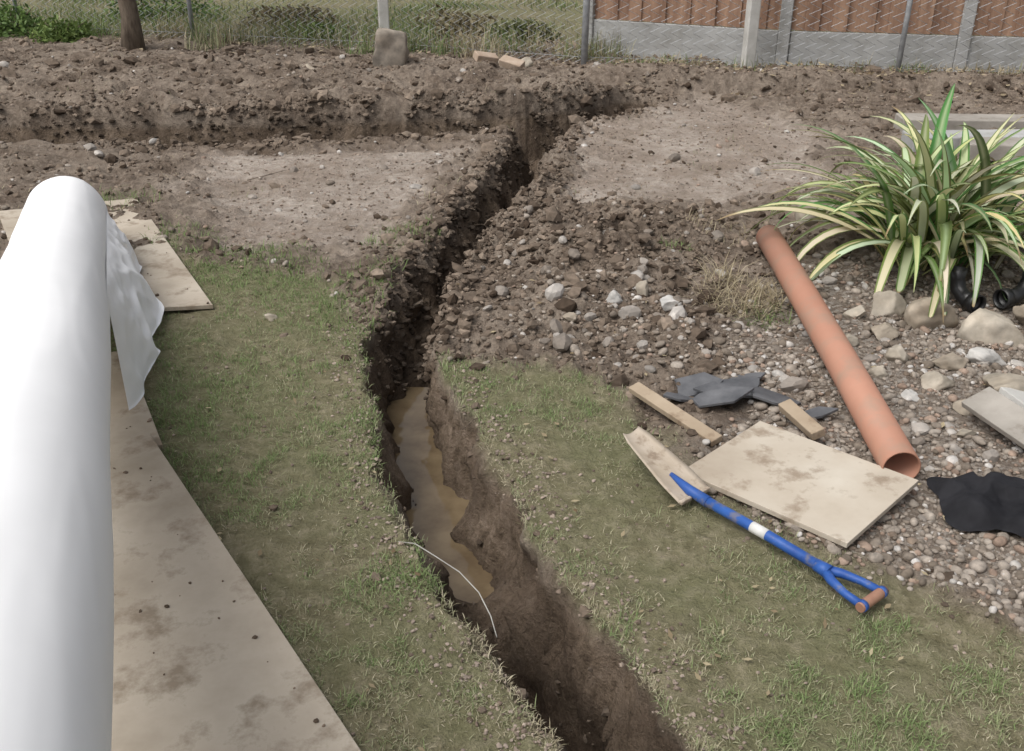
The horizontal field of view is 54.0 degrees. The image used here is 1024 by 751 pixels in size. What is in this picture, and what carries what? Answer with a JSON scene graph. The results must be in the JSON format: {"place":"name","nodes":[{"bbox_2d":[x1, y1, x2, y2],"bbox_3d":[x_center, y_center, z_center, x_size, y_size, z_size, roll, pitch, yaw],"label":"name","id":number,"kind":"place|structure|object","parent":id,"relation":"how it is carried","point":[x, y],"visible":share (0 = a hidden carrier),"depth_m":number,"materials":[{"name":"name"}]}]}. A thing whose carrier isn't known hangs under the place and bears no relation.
{"place":"outdoors","nodes":[
{"label":"outdoors","id":0,"kind":"place"},
{"bbox_2d":[0,0,1023,750],"bbox_3d":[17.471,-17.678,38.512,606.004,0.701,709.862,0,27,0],"label":"ground","id":1,"kind":"structure","parent":0,"point":[544,640],"depth_m":3.44,"materials":[{"name":"soil"}]},
{"bbox_2d":[0,0,48,40],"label":"shrub","id":2,"kind":"object","parent":1,"relation":"on","point":[23,20],"visible":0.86,"depth_m":10.29,"materials":[{"name":"green plant"}]},
{"bbox_2d":[28,13,99,42],"bbox_3d":[-4.564,-3.497,10.127,0.671,0.308,0.510,11,29,20],"label":"shrub","id":3,"kind":"object","parent":1,"relation":"on","point":[66,32],"visible":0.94,"depth_m":10.05,"materials":[{"name":"green plant"}]},
{"bbox_2d":[0,198,212,310],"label":"plywood board","id":4,"kind":"object","parent":1,"relation":"on","point":[170,280],"visible":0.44,"depth_m":4.40,"materials":[{"name":"beige wood"}]},
{"bbox_2d":[0,176,163,750],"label":"white membrane roll","id":5,"kind":"object","parent":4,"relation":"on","point":[72,280],"visible":1,"depth_m":1.71,"materials":[{"name":"white plastic"}]},
{"bbox_2d":[117,0,145,49],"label":"tree","id":6,"kind":"object","parent":1,"relation":"on","point":[132,37],"visible":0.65,"depth_m":9.42,"materials":[{"name":"brown plant"}]},
{"bbox_2d":[110,351,162,449],"bbox_3d":[-1.500,0.125,3.233,0.612,0.018,0.800,-12,30,-23],"label":"plywood board","id":7,"kind":"object","parent":1,"relation":"on","point":[123,417],"visible":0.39,"depth_m":3.21,"materials":[{"name":"beige wood"}]},
{"bbox_2d":[102,0,227,24],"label":"shrub","id":8,"kind":"object","parent":1,"relation":"on","point":[150,8],"visible":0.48,"depth_m":11.31,"materials":[{"name":"green plant"}]},
{"bbox_2d":[110,433,360,750],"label":"plywood board","id":9,"kind":"object","parent":1,"relation":"on","point":[222,684],"visible":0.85,"depth_m":2.24,"materials":[{"name":"beige wood"}]},
{"bbox_2d":[113,207,324,726],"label":"soil crumbs on boards","id":10,"kind":"object","parent":9,"relation":"on","point":[316,720],"visible":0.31,"depth_m":2.36,"materials":[{"name":"brown soil"}]},
{"bbox_2d":[264,313,277,321],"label":"rock","id":11,"kind":"object","parent":1,"relation":"on","point":[270,317],"visible":1,"depth_m":3.94,"materials":[{"name":"beige stone"}]},
{"bbox_2d":[238,3,348,31],"bbox_3d":[-2.347,-3.862,10.847,1.254,0.308,0.749,0,27,0],"label":"shrub","id":12,"kind":"object","parent":1,"relation":"on","point":[298,10],"visible":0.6,"depth_m":10.76,"materials":[{"name":"green plant"}]},
{"bbox_2d":[299,21,348,40],"bbox_3d":[-1.877,-3.459,10.135,0.537,0.232,0.353,0,27,0],"label":"shrub","id":13,"kind":"object","parent":1,"relation":"on","point":[314,26],"visible":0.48,"depth_m":10.08,"materials":[{"name":"green plant"}]},
{"bbox_2d":[372,27,409,66],"bbox_3d":[-1.030,-2.726,8.437,0.323,0.373,0.296,0,27,0],"label":"concrete lump","id":14,"kind":"object","parent":1,"relation":"on","point":[390,46],"visible":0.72,"depth_m":8.33,"materials":[{"name":"grey concrete"}]},
{"bbox_2d":[387,387,493,602],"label":"water","id":15,"kind":"structure","parent":1,"relation":"on","point":[435,514],"depth_m":3.37,"materials":[{"name":"brown liquid"}]},
{"bbox_2d":[398,541,496,637],"bbox_3d":[-0.153,0.502,2.490,0.039,0.043,0.448,-18,32,-32],"label":"wire","id":16,"kind":"object","parent":1,"relation":"on","point":[463,576],"visible":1,"depth_m":2.46,"materials":[{"name":"grey metal"}]},
{"bbox_2d":[410,3,503,38],"bbox_3d":[-0.605,-3.700,10.470,1.204,0.360,0.842,0,27,0],"label":"shrub","id":17,"kind":"object","parent":1,"relation":"on","point":[455,17],"visible":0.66,"depth_m":10.38,"materials":[{"name":"green plant"}]},
{"bbox_2d":[473,50,498,63],"bbox_3d":[-0.220,-2.675,8.457,0.210,0.121,0.110,-13,30,-23],"label":"brick","id":18,"kind":"object","parent":1,"relation":"on","point":[479,56],"visible":0.83,"depth_m":8.42,"materials":[{"name":"brown brick"}]},
{"bbox_2d":[0,0,980,37],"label":"neighbour lawn grass","id":19,"kind":"structure","parent":1,"relation":"on","point":[375,15],"depth_m":12.04,"materials":[{"name":"plant"}]},
{"bbox_2d":[0,38,1021,750],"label":"soil crumbs","id":20,"kind":"object","parent":1,"relation":"on","point":[524,730],"visible":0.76,"depth_m":3.00,"materials":[{"name":"brown soil"}]},
{"bbox_2d":[0,36,1023,745],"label":"soil clods","id":21,"kind":"object","parent":1,"relation":"on","point":[468,296],"visible":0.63,"depth_m":4.76,"materials":[{"name":"brown soil"}]},
{"bbox_2d":[0,37,1023,631],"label":"gravel","id":22,"kind":"structure","parent":1,"relation":"on","point":[1004,565],"depth_m":3.34,"materials":[{"name":"grey gravel"}]},
{"bbox_2d":[778,399,824,440],"bbox_3d":[0.905,0.137,3.145,0.050,0.040,0.200,-8,28,-15],"label":"timber offcut","id":23,"kind":"object","parent":22,"relation":"on","point":[804,422],"visible":0.94,"depth_m":3.12,"materials":[{"name":"beige wood"}]},
{"bbox_2d":[0,41,1023,531],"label":"rubble stones","id":24,"kind":"object","parent":1,"relation":"on","point":[562,341],"visible":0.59,"depth_m":3.87,"materials":[{"name":"grey stone"}]},
{"bbox_2d":[499,55,524,69],"bbox_3d":[0.000,-2.587,8.334,0.210,0.121,0.110,12,29,22],"label":"brick","id":25,"kind":"object","parent":1,"relation":"on","point":[506,61],"visible":0.78,"depth_m":8.31,"materials":[{"name":"brown brick"}]},
{"bbox_2d":[1,0,1023,74],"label":"chain link fence","id":26,"kind":"object","parent":1,"relation":"on","point":[751,30],"visible":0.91,"depth_m":8.62,"materials":[{"name":"metal"}]},
{"bbox_2d":[2,0,1023,334],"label":"weeds","id":27,"kind":"object","parent":1,"relation":"on","point":[216,36],"visible":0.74,"depth_m":9.18,"materials":[{"name":"green plant"}]},
{"bbox_2d":[3,5,1023,101],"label":"leaf litter","id":28,"kind":"object","parent":1,"relation":"on","point":[810,62],"visible":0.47,"depth_m":8.67,"materials":[{"name":"brown plant"}]},
{"bbox_2d":[482,17,562,42],"bbox_3d":[0.099,-3.473,10.121,0.792,0.272,0.513,-13,30,-24],"label":"shrub","id":29,"kind":"object","parent":1,"relation":"on","point":[518,21],"visible":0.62,"depth_m":10.06,"materials":[{"name":"green plant"}]},
{"bbox_2d":[521,57,532,67],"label":"rock","id":30,"kind":"object","parent":1,"relation":"on","point":[528,62],"visible":0.54,"depth_m":8.60,"materials":[{"name":"grey stone"}]},
{"bbox_2d":[110,237,1023,750],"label":"lawn grass","id":31,"kind":"structure","parent":1,"relation":"on","point":[370,661],"depth_m":2.45,"materials":[{"name":"green plant"}]},
{"bbox_2d":[115,278,1018,750],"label":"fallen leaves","id":32,"kind":"object","parent":1,"relation":"on","point":[259,552],"visible":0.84,"depth_m":2.56,"materials":[{"name":"brown plant"}]},
{"bbox_2d":[562,312,576,321],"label":"rock","id":33,"kind":"object","parent":1,"relation":"on","point":[570,316],"visible":1,"depth_m":3.80,"materials":[{"name":"beige stone"}]},
{"bbox_2d":[128,44,1018,573],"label":"roots and twigs","id":34,"kind":"object","parent":1,"relation":"on","point":[522,320],"visible":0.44,"depth_m":3.87,"materials":[{"name":"brown wood"}]},
{"bbox_2d":[606,290,622,303],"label":"rock","id":35,"kind":"object","parent":1,"relation":"on","point":[614,296],"visible":0.97,"depth_m":3.93,"materials":[{"name":"grey stone"}]},
{"bbox_2d":[636,280,648,296],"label":"rock","id":36,"kind":"object","parent":1,"relation":"on","point":[642,287],"visible":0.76,"depth_m":4.04,"materials":[{"name":"beige stone"}]},
{"bbox_2d":[660,295,681,310],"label":"rock","id":37,"kind":"object","parent":1,"relation":"on","point":[668,302],"visible":0.87,"depth_m":3.90,"materials":[{"name":"grey stone"}]},
{"bbox_2d":[629,382,721,446],"bbox_3d":[0.515,0.119,3.203,0.047,0.041,0.400,-16,31,-29],"label":"timber stake","id":38,"kind":"object","parent":1,"relation":"on","point":[661,405],"visible":1,"depth_m":3.19,"materials":[{"name":"beige wood"}]},
{"bbox_2d":[663,392,691,401],"bbox_3d":[0.560,0.074,3.327,0.109,0.040,0.065,9,28,17],"label":"slate shard","id":39,"kind":"object","parent":1,"relation":"on","point":[677,397],"visible":0.84,"depth_m":3.31,"materials":[{"name":"grey stone"}]},
{"bbox_2d":[674,372,722,396],"bbox_3d":[0.617,0.041,3.426,0.194,0.075,0.106,0,27,0],"label":"slate shard","id":40,"kind":"object","parent":1,"relation":"on","point":[689,383],"visible":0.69,"depth_m":3.42,"materials":[{"name":"grey stone"}]},
{"bbox_2d":[692,386,753,407],"bbox_3d":[0.692,0.068,3.283,0.199,0.054,0.087,0,27,0],"label":"slate shard","id":41,"kind":"object","parent":1,"relation":"on","point":[727,395],"visible":1,"depth_m":3.28,"materials":[{"name":"grey stone"}]},
{"bbox_2d":[693,378,759,397],"bbox_3d":[0.725,0.043,3.366,0.233,0.019,0.118,0,27,0],"label":"slate shard","id":42,"kind":"object","parent":1,"relation":"on","point":[742,382],"visible":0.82,"depth_m":3.38,"materials":[{"name":"grey stone"}]},
{"bbox_2d":[729,372,765,378],"bbox_3d":[0.805,0.013,3.457,0.126,0.041,0.086,7,28,13],"label":"slate shard","id":43,"kind":"object","parent":1,"relation":"on","point":[760,375],"visible":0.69,"depth_m":3.46,"materials":[{"name":"grey stone"}]},
{"bbox_2d":[623,426,888,612],"bbox_3d":[0.604,0.356,2.662,0.127,0.105,0.841,-20,33,-34],"label":"spade","id":44,"kind":"object","parent":1,"relation":"on","point":[681,482],"visible":1,"depth_m":2.73,"materials":[{"name":"metal"}]},
{"bbox_2d":[751,387,800,405],"bbox_3d":[0.872,0.076,3.314,0.170,0.065,0.100,4,27,9],"label":"slate shard","id":45,"kind":"object","parent":1,"relation":"on","point":[767,395],"visible":0.75,"depth_m":3.31,"materials":[{"name":"grey stone"}]},
{"bbox_2d":[689,421,918,547],"bbox_3d":[0.815,0.292,2.862,0.525,0.041,0.392,24,35,38],"label":"plywood offcut","id":46,"kind":"object","parent":1,"relation":"on","point":[841,498],"visible":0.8,"depth_m":2.83,"materials":[{"name":"beige wood"}]},
{"bbox_2d":[588,0,1023,73],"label":"wooden fence","id":47,"kind":"object","parent":1,"relation":"on","point":[815,37],"visible":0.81,"depth_m":8.62,"materials":[{"name":"wood"}]},
{"bbox_2d":[795,195,825,226],"bbox_3d":[1.461,-0.794,4.932,0.158,0.201,0.154,0,27,0],"label":"rock","id":48,"kind":"object","parent":1,"relation":"on","point":[798,216],"visible":0.3,"depth_m":4.88,"materials":[{"name":"grey stone"}]},
{"bbox_2d":[805,406,838,418],"bbox_3d":[0.979,0.122,3.240,0.136,0.049,0.063,0,27,0],"label":"slate shard","id":49,"kind":"object","parent":1,"relation":"on","point":[818,412],"visible":0.59,"depth_m":3.23,"materials":[{"name":"grey stone"}]},
{"bbox_2d":[756,225,920,477],"bbox_3d":[1.130,-0.178,3.678,0.113,0.163,1.846,0,27,1],"label":"terracotta drain pipe","id":50,"kind":"object","parent":1,"relation":"on","point":[890,447],"visible":0.91,"depth_m":3.34,"materials":[{"name":"plastic"}]},
{"bbox_2d":[831,182,850,197],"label":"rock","id":51,"kind":"object","parent":1,"relation":"on","point":[840,191],"visible":0.08,"depth_m":5.28,"materials":[{"name":"grey stone"}]},
{"bbox_2d":[845,334,858,346],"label":"rock","id":52,"kind":"object","parent":1,"relation":"on","point":[853,341],"visible":0.47,"depth_m":3.73,"materials":[{"name":"beige stone"}]},
{"bbox_2d":[843,305,865,318],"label":"rock","id":53,"kind":"object","parent":1,"relation":"on","point":[857,311],"visible":0.99,"depth_m":3.92,"materials":[{"name":"beige stone"}]},
{"bbox_2d":[718,84,1023,320],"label":"variegated flax plant","id":54,"kind":"object","parent":1,"relation":"on","point":[940,201],"visible":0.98,"depth_m":4.14,"materials":[{"name":"green plant"}]},
{"bbox_2d":[868,365,887,378],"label":"rock","id":55,"kind":"object","parent":1,"relation":"on","point":[878,372],"visible":0.82,"depth_m":3.48,"materials":[{"name":"beige stone"}]},
{"bbox_2d":[870,322,898,340],"bbox_3d":[1.408,-0.162,3.791,0.104,0.071,0.086,0,27,0],"label":"rock","id":56,"kind":"object","parent":1,"relation":"on","point":[885,329],"visible":0.93,"depth_m":3.76,"materials":[{"name":"beige stone"}]},
{"bbox_2d":[871,290,906,316],"bbox_3d":[1.484,-0.273,3.962,0.126,0.136,0.121,16,31,28],"label":"rock","id":57,"kind":"object","parent":1,"relation":"on","point":[889,302],"visible":0.89,"depth_m":3.93,"materials":[{"name":"beige stone"}]},
{"bbox_2d":[885,345,907,362],"bbox_3d":[1.382,-0.068,3.610,0.077,0.080,0.077,23,35,38],"label":"rock","id":58,"kind":"object","parent":1,"relation":"on","point":[894,353],"visible":0.88,"depth_m":3.58,"materials":[{"name":"beige stone"}]},
{"bbox_2d":[901,389,919,401],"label":"rock","id":59,"kind":"object","parent":1,"relation":"on","point":[910,393],"visible":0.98,"depth_m":3.34,"materials":[{"name":"grey stone"}]},
{"bbox_2d":[904,297,957,328],"bbox_3d":[1.610,-0.234,3.865,0.199,0.146,0.115,0,27,0],"label":"rock","id":60,"kind":"object","parent":1,"relation":"on","point":[916,312],"visible":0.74,"depth_m":3.82,"materials":[{"name":"beige stone"}]},
{"bbox_2d":[921,370,954,390],"bbox_3d":[1.455,0.015,3.431,0.122,0.063,0.079,0,27,0],"label":"rock","id":61,"kind":"object","parent":1,"relation":"on","point":[936,380],"visible":1,"depth_m":3.41,"materials":[{"name":"beige stone"}]},
{"bbox_2d":[932,352,967,370],"bbox_3d":[1.550,-0.046,3.565,0.106,0.060,0.097,0,27,0],"label":"rock","id":62,"kind":"object","parent":1,"relation":"on","point":[953,361],"visible":0.98,"depth_m":3.53,"materials":[{"name":"beige stone"}]},
{"bbox_2d":[893,113,1023,132],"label":"garden sleeper","id":63,"kind":"object","parent":1,"relation":"on","point":[981,121],"visible":0.67,"depth_m":6.67,"materials":[{"name":"grey wood"}]},
{"bbox_2d":[952,399,970,415],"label":"rock","id":64,"kind":"object","parent":1,"relation":"on","point":[957,407],"visible":0.37,"depth_m":3.27,"materials":[{"name":"beige stone"}]},
{"bbox_2d":[901,129,1023,151],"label":"garden sleeper","id":65,"kind":"object","parent":1,"relation":"on","point":[907,140],"visible":0.33,"depth_m":6.22,"materials":[{"name":"wood"}]},
{"bbox_2d":[956,428,976,436],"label":"rock","id":66,"kind":"object","parent":1,"relation":"on","point":[962,432],"visible":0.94,"depth_m":3.13,"materials":[{"name":"beige stone"}]},
{"bbox_2d":[950,266,986,312],"bbox_3d":[1.780,-0.339,3.955,0.078,0.141,0.172,-9,28,-17],"label":"black pipe fitting","id":67,"kind":"object","parent":1,"relation":"on","point":[962,294],"visible":0.88,"depth_m":3.95,"materials":[{"name":"plastic"}]},
{"bbox_2d":[927,471,1023,537],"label":"black cloth","id":68,"kind":"object","parent":1,"relation":"on","point":[973,501],"visible":1,"depth_m":2.72,"materials":[{"name":"fabric"}]},
{"bbox_2d":[966,347,1006,365],"bbox_3d":[1.704,-0.064,3.617,0.147,0.078,0.095,0,27,0],"label":"rock","id":69,"kind":"object","parent":1,"relation":"on","point":[977,354],"visible":0.86,"depth_m":3.59,"materials":[{"name":"white stone"}]},
{"bbox_2d":[956,308,1023,346],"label":"rock","id":70,"kind":"object","parent":1,"relation":"on","point":[985,326],"visible":0.83,"depth_m":3.70,"materials":[{"name":"beige stone"}]},
{"bbox_2d":[959,136,1023,160],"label":"garden sleeper","id":71,"kind":"object","parent":1,"relation":"on","point":[999,152],"visible":0.41,"depth_m":5.92,"materials":[{"name":"grey concrete"}]},
{"bbox_2d":[961,387,1023,448],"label":"grey plank","id":72,"kind":"object","parent":1,"relation":"on","point":[998,411],"visible":1,"depth_m":3.12,"materials":[{"name":"grey wood"}]},
{"bbox_2d":[983,372,1023,391],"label":"rock","id":73,"kind":"object","parent":1,"relation":"on","point":[996,381],"visible":0.65,"depth_m":3.35,"materials":[{"name":"beige stone"}]},
{"bbox_2d":[992,271,1023,308],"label":"black pipe fitting","id":74,"kind":"object","parent":1,"relation":"on","point":[1014,295],"visible":0.99,"depth_m":3.93,"materials":[{"name":"plastic"}]},
{"bbox_2d":[999,387,1023,407],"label":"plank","id":75,"kind":"object","parent":1,"relation":"on","point":[1015,396],"visible":0.82,"depth_m":3.25,"materials":[{"name":"wood"}]},
{"bbox_2d":[1013,304,1023,324],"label":"rock","id":76,"kind":"object","parent":1,"relation":"on","point":[1018,311],"visible":1,"depth_m":3.83,"materials":[{"name":"beige stone"}]}
]}

